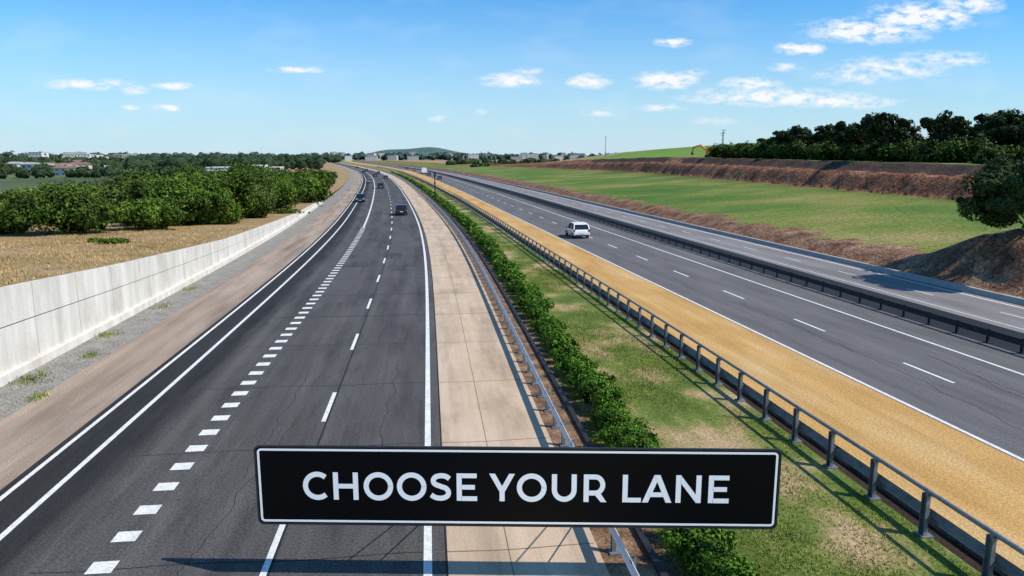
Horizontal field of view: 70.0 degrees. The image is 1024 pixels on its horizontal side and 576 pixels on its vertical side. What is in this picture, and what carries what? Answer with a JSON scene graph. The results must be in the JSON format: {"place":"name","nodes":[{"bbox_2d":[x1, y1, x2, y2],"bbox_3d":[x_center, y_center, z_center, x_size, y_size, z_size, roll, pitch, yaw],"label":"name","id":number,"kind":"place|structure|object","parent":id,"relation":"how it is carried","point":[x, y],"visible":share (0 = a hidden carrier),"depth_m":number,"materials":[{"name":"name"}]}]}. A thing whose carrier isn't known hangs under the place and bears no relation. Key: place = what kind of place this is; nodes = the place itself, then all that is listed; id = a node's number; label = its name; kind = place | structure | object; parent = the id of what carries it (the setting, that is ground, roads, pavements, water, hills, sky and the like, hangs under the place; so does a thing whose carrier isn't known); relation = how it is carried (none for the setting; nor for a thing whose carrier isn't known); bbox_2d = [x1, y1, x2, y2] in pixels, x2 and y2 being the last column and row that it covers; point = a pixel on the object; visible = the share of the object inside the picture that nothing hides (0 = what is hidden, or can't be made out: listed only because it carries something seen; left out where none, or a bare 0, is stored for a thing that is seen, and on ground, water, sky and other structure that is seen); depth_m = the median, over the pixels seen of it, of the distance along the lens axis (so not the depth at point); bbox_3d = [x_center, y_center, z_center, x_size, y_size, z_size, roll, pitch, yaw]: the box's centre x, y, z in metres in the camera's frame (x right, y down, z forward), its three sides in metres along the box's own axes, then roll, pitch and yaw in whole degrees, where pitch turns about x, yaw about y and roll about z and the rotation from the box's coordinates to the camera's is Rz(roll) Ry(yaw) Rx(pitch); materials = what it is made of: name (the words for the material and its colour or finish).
{"place":"outdoors","nodes":[
{"label":"outdoors","id":0,"kind":"place"},
{"bbox_2d":[66,162,90,164],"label":"roof","id":1,"kind":"structure","parent":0,"point":[79,163],"depth_m":415.32,"materials":[{"name":"tile"}]},
{"bbox_2d":[0,163,349,286],"bbox_3d":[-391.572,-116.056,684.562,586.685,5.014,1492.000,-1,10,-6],"label":"embankment terrain","id":2,"kind":"structure","parent":0,"point":[11,181],"depth_m":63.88,"materials":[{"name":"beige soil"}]},
{"bbox_2d":[0,202,34,233],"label":"bush","id":3,"kind":"object","parent":2,"relation":"on","point":[2,231],"visible":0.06,"depth_m":69.99,"materials":[{"name":"green plant"}]},
{"bbox_2d":[0,186,36,202],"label":"bush","id":4,"kind":"object","parent":2,"relation":"on","point":[6,194],"visible":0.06,"depth_m":86.87,"materials":[{"name":"green plant"}]},
{"bbox_2d":[0,180,128,234],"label":"bush","id":5,"kind":"object","parent":2,"relation":"on","point":[77,207],"visible":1,"depth_m":66.83,"materials":[{"name":"green plant"}]},
{"bbox_2d":[61,171,150,222],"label":"bush","id":6,"kind":"object","parent":2,"relation":"on","point":[114,189],"visible":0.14,"depth_m":87.64,"materials":[{"name":"green plant"}]},
{"bbox_2d":[111,195,185,229],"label":"bush","id":7,"kind":"object","parent":2,"relation":"on","point":[149,212],"visible":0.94,"depth_m":72.03,"materials":[{"name":"green plant"}]},
{"bbox_2d":[100,167,215,184],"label":"bush","id":8,"kind":"object","parent":2,"relation":"on","point":[120,172],"visible":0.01,"depth_m":99.29,"materials":[{"name":"green plant"}]},
{"bbox_2d":[118,169,221,225],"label":"bush","id":9,"kind":"object","parent":2,"relation":"on","point":[183,194],"visible":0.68,"depth_m":78.66,"materials":[{"name":"green plant"}]},
{"bbox_2d":[162,161,258,221],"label":"bush","id":10,"kind":"object","parent":2,"relation":"on","point":[241,185],"visible":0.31,"depth_m":88.10,"materials":[{"name":"green plant"}]},
{"bbox_2d":[181,184,245,224],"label":"bush","id":11,"kind":"object","parent":2,"relation":"on","point":[226,208],"visible":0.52,"depth_m":80.34,"materials":[{"name":"green plant"}]},
{"bbox_2d":[224,159,270,172],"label":"bush","id":12,"kind":"object","parent":2,"relation":"on","point":[238,166],"visible":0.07,"depth_m":200.68,"materials":[{"name":"green plant"}]},
{"bbox_2d":[203,160,307,209],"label":"bush","id":13,"kind":"object","parent":2,"relation":"on","point":[290,191],"visible":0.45,"depth_m":109.07,"materials":[{"name":"green plant"}]},
{"bbox_2d":[241,183,278,217],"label":"bush","id":14,"kind":"object","parent":2,"relation":"on","point":[267,199],"visible":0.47,"depth_m":92.94,"materials":[{"name":"green plant"}]},
{"bbox_2d":[238,162,310,207],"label":"bush","id":15,"kind":"object","parent":2,"relation":"on","point":[281,175],"visible":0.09,"depth_m":118.41,"materials":[{"name":"green plant"}]},
{"bbox_2d":[268,166,332,202],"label":"bush","id":16,"kind":"object","parent":2,"relation":"on","point":[316,184],"visible":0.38,"depth_m":134.17,"materials":[{"name":"green plant"}]},
{"bbox_2d":[303,167,337,187],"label":"bush","id":17,"kind":"object","parent":2,"relation":"on","point":[331,177],"visible":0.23,"depth_m":211.11,"materials":[{"name":"green plant"}]},
{"bbox_2d":[0,163,354,420],"bbox_3d":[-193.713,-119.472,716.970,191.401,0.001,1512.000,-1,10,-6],"label":"gravel verge","id":18,"kind":"structure","parent":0,"point":[67,365],"depth_m":39.41,"materials":[{"name":"grey gravel"}]},
{"bbox_2d":[1,285,200,402],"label":"weeds","id":19,"kind":"object","parent":18,"relation":"on","point":[103,334],"visible":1,"depth_m":30.45,"materials":[{"name":"green plant"}]},
{"bbox_2d":[0,202,322,386],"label":"footing","id":20,"kind":"object","parent":18,"relation":"on","point":[32,363],"visible":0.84,"depth_m":39.93,"materials":[{"name":"concrete"}]},
{"bbox_2d":[0,243,236,328],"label":"backing","id":21,"kind":"object","parent":20,"relation":"on","point":[87,298],"visible":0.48,"depth_m":35.91,"materials":[{"name":"concrete"}]},
{"bbox_2d":[0,202,318,373],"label":"panels","id":22,"kind":"object","parent":20,"relation":"on","point":[23,341],"visible":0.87,"depth_m":37.01,"materials":[{"name":"concrete"}]},
{"bbox_2d":[0,161,445,575],"bbox_3d":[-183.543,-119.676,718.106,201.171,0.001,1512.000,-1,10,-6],"label":"highway road","id":23,"kind":"structure","parent":0,"point":[80,519],"depth_m":24.52,"materials":[{"name":"grey asphalt"}]},
{"bbox_2d":[356,193,364,201],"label":"car","id":24,"kind":"object","parent":23,"relation":"on","point":[360,196],"visible":1,"depth_m":147.62,"materials":[{"name":"black paint"}]},
{"bbox_2d":[316,202,406,302],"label":"road repair patches","id":25,"kind":"object","parent":23,"relation":"on","point":[340,289],"visible":1,"depth_m":56.32,"materials":[{"name":"grey asphalt"}]},
{"bbox_2d":[377,183,383,188],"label":"car","id":26,"kind":"object","parent":23,"relation":"on","point":[380,185],"visible":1,"depth_m":209.25,"materials":[{"name":"black paint"}]},
{"bbox_2d":[395,204,407,214],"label":"car","id":27,"kind":"object","parent":23,"relation":"on","point":[401,208],"visible":1,"depth_m":113.62,"materials":[{"name":"black paint"}]},
{"bbox_2d":[0,163,1023,575],"bbox_3d":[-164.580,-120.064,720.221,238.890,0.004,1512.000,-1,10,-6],"label":"road markings","id":28,"kind":"object","parent":23,"relation":"on","point":[118,537],"visible":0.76,"depth_m":27.41,"materials":[{"name":"paint"}]},
{"bbox_2d":[29,185,1020,575],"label":"pavement joints","id":29,"kind":"object","parent":23,"relation":"on","point":[445,551],"visible":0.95,"depth_m":25.16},
{"bbox_2d":[0,162,609,575],"bbox_3d":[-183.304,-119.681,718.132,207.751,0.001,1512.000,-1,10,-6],"label":"road shoulder","id":30,"kind":"object","parent":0,"point":[36,430],"visible":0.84,"depth_m":28.99},
{"bbox_2d":[367,167,668,575],"bbox_3d":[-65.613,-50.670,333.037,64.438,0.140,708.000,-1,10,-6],"label":"median kerb","id":31,"kind":"structure","parent":30,"relation":"on","point":[658,566],"depth_m":26.87,"materials":[{"name":"concrete"}]},
{"bbox_2d":[365,157,377,160],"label":"walls","id":32,"kind":"structure","parent":0,"point":[376,158],"depth_m":1539.20,"materials":[{"name":"paint"}]},
{"bbox_2d":[387,155,397,159],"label":"walls","id":33,"kind":"structure","parent":0,"point":[392,157],"depth_m":1457.10,"materials":[{"name":"paint"}]},
{"bbox_2d":[352,147,466,159],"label":"hill","id":34,"kind":"structure","parent":0,"point":[424,151],"depth_m":2714.55,"materials":[{"name":"green plant"}]},
{"bbox_2d":[407,156,418,159],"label":"walls","id":35,"kind":"structure","parent":0,"point":[412,157],"depth_m":1578.33,"materials":[{"name":"paint"}]},
{"bbox_2d":[322,159,567,201],"bbox_3d":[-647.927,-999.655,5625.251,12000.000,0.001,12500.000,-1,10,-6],"label":"ground","id":36,"kind":"structure","parent":0,"point":[375,166],"depth_m":1874.05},
{"bbox_2d":[21,164,38,169],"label":"walls","id":37,"kind":"structure","parent":36,"relation":"on","point":[26,166],"depth_m":401.96,"materials":[{"name":"paint"}]},
{"bbox_2d":[22,162,39,163],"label":"roof","id":38,"kind":"structure","parent":37,"relation":"on","point":[31,163],"depth_m":404.21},
{"bbox_2d":[28,152,48,156],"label":"walls","id":39,"kind":"structure","parent":36,"relation":"on","point":[38,153],"depth_m":841.79,"materials":[{"name":"paint"}]},
{"bbox_2d":[53,168,75,175],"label":"walls","id":40,"kind":"structure","parent":36,"relation":"on","point":[59,171],"depth_m":355.35,"materials":[{"name":"paint"}]},
{"bbox_2d":[53,166,76,167],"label":"roof","id":41,"kind":"structure","parent":40,"relation":"on","point":[65,167],"depth_m":356.37,"materials":[{"name":"tile"}]},
{"bbox_2d":[63,152,80,157],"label":"walls","id":42,"kind":"structure","parent":36,"relation":"on","point":[70,153],"depth_m":854.79,"materials":[{"name":"paint"}]},
{"bbox_2d":[64,154,93,157],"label":"walls","id":43,"kind":"structure","parent":36,"relation":"on","point":[71,156],"depth_m":846.59,"materials":[{"name":"paint"}]},
{"bbox_2d":[0,153,323,178],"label":"tree mass","id":44,"kind":"object","parent":36,"relation":"on","point":[96,170],"visible":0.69,"depth_m":438.00,"materials":[{"name":"green plant"}]},
{"bbox_2d":[205,165,283,170],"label":"warehouse","id":45,"kind":"structure","parent":36,"relation":"on","point":[208,168],"depth_m":284.30,"materials":[{"name":"paint"}]},
{"bbox_2d":[0,154,581,166],"bbox_3d":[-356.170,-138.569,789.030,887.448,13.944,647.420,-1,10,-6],"label":"tree mass","id":46,"kind":"object","parent":36,"relation":"on","point":[474,162],"visible":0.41,"depth_m":716.08,"materials":[{"name":"green plant"}]},
{"bbox_2d":[0,150,613,160],"bbox_3d":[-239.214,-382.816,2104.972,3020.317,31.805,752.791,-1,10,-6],"label":"tree mass","id":47,"kind":"object","parent":36,"relation":"on","point":[431,156],"visible":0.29,"depth_m":1760.70,"materials":[{"name":"green plant"}]},
{"bbox_2d":[434,172,435,192],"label":"camera pole","id":48,"kind":"object","parent":36,"relation":"on","point":[434,182],"visible":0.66,"depth_m":169.27,"materials":[{"name":"metal"}]},
{"bbox_2d":[378,166,1023,575],"bbox_3d":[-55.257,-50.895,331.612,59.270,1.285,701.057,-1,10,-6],"label":"guardrail","id":49,"kind":"object","parent":36,"relation":"on","point":[986,552],"visible":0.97,"depth_m":21.73,"materials":[{"name":"metal"}]},
{"bbox_2d":[466,155,478,159],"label":"walls","id":50,"kind":"structure","parent":0,"point":[472,156],"depth_m":1670.00,"materials":[{"name":"paint"}]},
{"bbox_2d":[339,162,680,575],"bbox_3d":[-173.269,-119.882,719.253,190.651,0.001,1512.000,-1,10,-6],"label":"median soil","id":51,"kind":"structure","parent":0,"point":[616,566],"depth_m":26.15,"materials":[{"name":"brown soil"}]},
{"bbox_2d":[364,166,638,575],"bbox_3d":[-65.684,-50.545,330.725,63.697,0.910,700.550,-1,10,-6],"label":"guardrail","id":52,"kind":"object","parent":51,"relation":"on","point":[618,550],"visible":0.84,"depth_m":28.50,"materials":[{"name":"metal"}]},
{"bbox_2d":[390,171,775,575],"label":"hedge","id":53,"kind":"object","parent":51,"relation":"on","point":[709,552],"visible":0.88,"depth_m":25.74,"materials":[{"name":"green plant"}]},
{"bbox_2d":[490,266,690,575],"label":"grass","id":54,"kind":"structure","parent":51,"relation":"on","point":[555,371],"depth_m":29.02,"materials":[{"name":"green plant"}]},
{"bbox_2d":[0,0,1023,155],"label":"sky","id":55,"kind":"structure","parent":0,"point":[276,77],"materials":[{"name":"blue"}]},
{"bbox_2d":[254,445,781,528],"bbox_3d":[0.114,4.515,17.012,10.896,3.105,3.415,0,10,1],"label":"road sign","id":56,"kind":"object","parent":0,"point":[620,487],"visible":1,"depth_m":15.22,"materials":[{"name":"metal"}]},
{"bbox_2d":[526,154,538,159],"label":"walls","id":57,"kind":"structure","parent":0,"point":[533,155],"depth_m":1506.47,"materials":[{"name":"paint"}]},
{"bbox_2d":[552,156,562,159],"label":"walls","id":58,"kind":"structure","parent":0,"point":[558,157],"depth_m":1633.42,"materials":[{"name":"paint"}]},
{"bbox_2d":[340,161,1023,575],"bbox_3d":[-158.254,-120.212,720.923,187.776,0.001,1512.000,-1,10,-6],"label":"sand verge","id":59,"kind":"structure","parent":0,"point":[983,483],"depth_m":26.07,"materials":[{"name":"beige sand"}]},
{"bbox_2d":[497,244,980,575],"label":"grass","id":60,"kind":"structure","parent":59,"relation":"on","point":[541,270],"depth_m":24.46,"materials":[{"name":"green plant"}]},
{"bbox_2d":[350,161,1023,461],"bbox_3d":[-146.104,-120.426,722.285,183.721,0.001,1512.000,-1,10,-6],"label":"road","id":61,"kind":"structure","parent":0,"point":[708,287],"depth_m":38.28,"materials":[{"name":"grey asphalt"}]},
{"bbox_2d":[421,168,426,173],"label":"box truck","id":62,"kind":"object","parent":61,"relation":"on","point":[423,170],"visible":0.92,"depth_m":383.27,"materials":[{"name":"white paint"}]},
{"bbox_2d":[565,222,589,237],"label":"car","id":63,"kind":"object","parent":61,"relation":"on","point":[572,229],"visible":1,"depth_m":81.56,"materials":[{"name":"white paint"}]},
{"bbox_2d":[355,161,1023,352],"bbox_3d":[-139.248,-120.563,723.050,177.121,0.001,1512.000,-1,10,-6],"label":"asphalt strip","id":64,"kind":"object","parent":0,"point":[1005,345],"visible":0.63,"depth_m":50.02,"materials":[{"name":"grey asphalt"}]},
{"bbox_2d":[400,166,1023,354],"bbox_3d":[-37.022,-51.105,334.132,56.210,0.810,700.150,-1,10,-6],"label":"guardrail","id":65,"kind":"object","parent":64,"relation":"on","point":[988,333],"visible":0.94,"depth_m":48.44,"materials":[{"name":"metal"}]},
{"bbox_2d":[357,161,1023,332],"bbox_3d":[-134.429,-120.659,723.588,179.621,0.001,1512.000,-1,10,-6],"label":"side road","id":66,"kind":"structure","parent":0,"point":[971,305],"depth_m":58.30,"materials":[{"name":"grey asphalt"}]},
{"bbox_2d":[409,166,1023,305],"bbox_3d":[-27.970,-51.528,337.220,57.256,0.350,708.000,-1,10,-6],"label":"side road kerb","id":67,"kind":"structure","parent":66,"relation":"on","point":[982,292],"depth_m":63.61,"materials":[{"name":"concrete"}]},
{"bbox_2d":[360,142,1023,297],"bbox_3d":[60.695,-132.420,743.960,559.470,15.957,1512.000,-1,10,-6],"label":"field terrain","id":68,"kind":"structure","parent":0,"point":[902,216],"depth_m":108.89,"materials":[{"name":"green plant"}]},
{"bbox_2d":[87,208,1023,243],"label":"shrubs","id":69,"kind":"object","parent":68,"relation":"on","point":[115,240],"visible":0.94,"depth_m":58.08,"materials":[{"name":"green plant"}]},
{"bbox_2d":[691,144,711,156],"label":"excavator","id":70,"kind":"object","parent":68,"relation":"on","point":[704,148],"visible":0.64,"depth_m":233.04,"materials":[{"name":"orange paint"}]},
{"bbox_2d":[756,138,771,145],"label":"tree","id":71,"kind":"object","parent":68,"relation":"on","point":[759,140],"visible":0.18,"depth_m":232.84,"materials":[{"name":"green plant"}]},
{"bbox_2d":[766,130,789,143],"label":"tree","id":72,"kind":"object","parent":68,"relation":"on","point":[777,138],"visible":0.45,"depth_m":186.89,"materials":[{"name":"green plant"}]},
{"bbox_2d":[779,124,807,143],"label":"tree","id":73,"kind":"object","parent":68,"relation":"on","point":[795,131],"visible":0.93,"depth_m":176.72,"materials":[{"name":"green plant"}]},
{"bbox_2d":[778,127,811,143],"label":"tree","id":74,"kind":"object","parent":68,"relation":"on","point":[806,130],"visible":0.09,"depth_m":186.34,"materials":[{"name":"green plant"}]},
{"bbox_2d":[804,133,821,146],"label":"tree","id":75,"kind":"object","parent":68,"relation":"on","point":[809,141],"visible":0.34,"depth_m":183.97,"materials":[{"name":"green plant"}]},
{"bbox_2d":[808,123,836,142],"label":"tree","id":76,"kind":"object","parent":68,"relation":"on","point":[820,128],"visible":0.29,"depth_m":173.61,"materials":[{"name":"green plant"}]},
{"bbox_2d":[812,130,836,144],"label":"tree","id":77,"kind":"object","parent":68,"relation":"on","point":[822,136],"visible":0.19,"depth_m":172.88,"materials":[{"name":"green plant"}]},
{"bbox_2d":[825,125,850,144],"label":"tree","id":78,"kind":"object","parent":68,"relation":"on","point":[840,129],"visible":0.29,"depth_m":161.24,"materials":[{"name":"green plant"}]},
{"bbox_2d":[832,121,862,145],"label":"tree","id":79,"kind":"object","parent":68,"relation":"on","point":[838,125],"visible":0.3,"depth_m":159.27,"materials":[{"name":"green plant"}]},
{"bbox_2d":[849,129,872,147],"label":"tree","id":80,"kind":"object","parent":68,"relation":"on","point":[859,142],"visible":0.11,"depth_m":160.15,"materials":[{"name":"green plant"}]},
{"bbox_2d":[843,112,882,160],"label":"tree","id":81,"kind":"object","parent":68,"relation":"on","point":[852,133],"visible":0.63,"depth_m":151.06,"materials":[{"name":"green plant"}]},
{"bbox_2d":[706,134,1023,163],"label":"shrub row","id":82,"kind":"object","parent":68,"relation":"on","point":[957,151],"visible":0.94,"depth_m":139.09,"materials":[{"name":"green plant"}]},
{"bbox_2d":[716,132,1023,161],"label":"shrub row","id":83,"kind":"object","parent":68,"relation":"on","point":[998,143],"visible":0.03,"depth_m":136.91,"materials":[{"name":"green plant"}]},
{"bbox_2d":[862,111,915,143],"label":"tree","id":84,"kind":"object","parent":68,"relation":"on","point":[885,121],"visible":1,"depth_m":137.21,"materials":[{"name":"green plant"}]},
{"bbox_2d":[866,123,924,143],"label":"tree","id":85,"kind":"object","parent":68,"relation":"on","point":[920,138],"visible":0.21,"depth_m":145.87,"materials":[{"name":"green plant"}]},
{"bbox_2d":[880,132,914,143],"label":"tree","id":86,"kind":"object","parent":68,"relation":"on","point":[908,137],"visible":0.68,"depth_m":142.41,"materials":[{"name":"green plant"}]},
{"bbox_2d":[879,126,921,144],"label":"tree","id":87,"kind":"object","parent":68,"relation":"on","point":[915,130],"visible":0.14,"depth_m":145.01,"materials":[{"name":"green plant"}]},
{"bbox_2d":[919,110,971,144],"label":"tree","id":88,"kind":"object","parent":68,"relation":"on","point":[961,124],"visible":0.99,"depth_m":127.79,"materials":[{"name":"green plant"}]},
{"bbox_2d":[933,123,964,143],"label":"tree","id":89,"kind":"object","parent":68,"relation":"on","point":[948,138],"visible":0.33,"depth_m":131.21,"materials":[{"name":"green plant"}]},
{"bbox_2d":[927,119,973,135],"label":"tree","id":90,"kind":"object","parent":68,"relation":"on","point":[930,130],"visible":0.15,"depth_m":137.75,"materials":[{"name":"green plant"}]},
{"bbox_2d":[958,130,995,144],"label":"tree","id":91,"kind":"object","parent":68,"relation":"on","point":[976,135],"visible":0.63,"depth_m":119.43,"materials":[{"name":"green plant"}]},
{"bbox_2d":[967,123,991,145],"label":"tree","id":92,"kind":"object","parent":68,"relation":"on","point":[975,125],"visible":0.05,"depth_m":139.22,"materials":[{"name":"green plant"}]},
{"bbox_2d":[968,110,1008,136],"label":"tree","id":93,"kind":"object","parent":68,"relation":"on","point":[979,118],"visible":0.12,"depth_m":130.08,"materials":[{"name":"green plant"}]},
{"bbox_2d":[956,163,1023,228],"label":"tree","id":94,"kind":"object","parent":68,"relation":"on","point":[998,195],"visible":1,"depth_m":50.43,"materials":[{"name":"green plant"}]},
{"bbox_2d":[977,110,1020,138],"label":"tree","id":95,"kind":"object","parent":68,"relation":"on","point":[999,120],"visible":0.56,"depth_m":122.51,"materials":[{"name":"green plant"}]},
{"bbox_2d":[979,155,1023,172],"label":"tree","id":96,"kind":"object","parent":68,"relation":"on","point":[1011,164],"visible":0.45,"depth_m":54.38,"materials":[{"name":"green plant"}]},
{"bbox_2d":[981,108,1023,138],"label":"tree","id":97,"kind":"object","parent":68,"relation":"on","point":[1013,119],"visible":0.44,"depth_m":121.49,"materials":[{"name":"green plant"}]},
{"bbox_2d":[984,124,1023,147],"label":"tree","id":98,"kind":"object","parent":68,"relation":"on","point":[1000,132],"visible":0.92,"depth_m":118.70,"materials":[{"name":"green plant"}]},
{"bbox_2d":[1016,129,1023,149],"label":"tree","id":99,"kind":"object","parent":68,"relation":"on","point":[1020,133],"visible":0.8,"depth_m":116.46,"materials":[{"name":"green plant"}]},
{"bbox_2d":[401,172,1001,575],"bbox_3d":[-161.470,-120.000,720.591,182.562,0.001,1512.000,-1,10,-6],"label":"drain channel","id":100,"kind":"object","parent":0,"point":[967,557],"visible":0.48,"depth_m":22.17,"materials":[{"name":"concrete"}]},
{"bbox_2d":[380,167,1007,575],"bbox_3d":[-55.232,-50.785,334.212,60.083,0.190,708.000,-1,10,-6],"label":"drain kerb","id":101,"kind":"structure","parent":100,"relation":"on","point":[976,555],"depth_m":23.19,"materials":[{"name":"grey concrete"}]}
]}

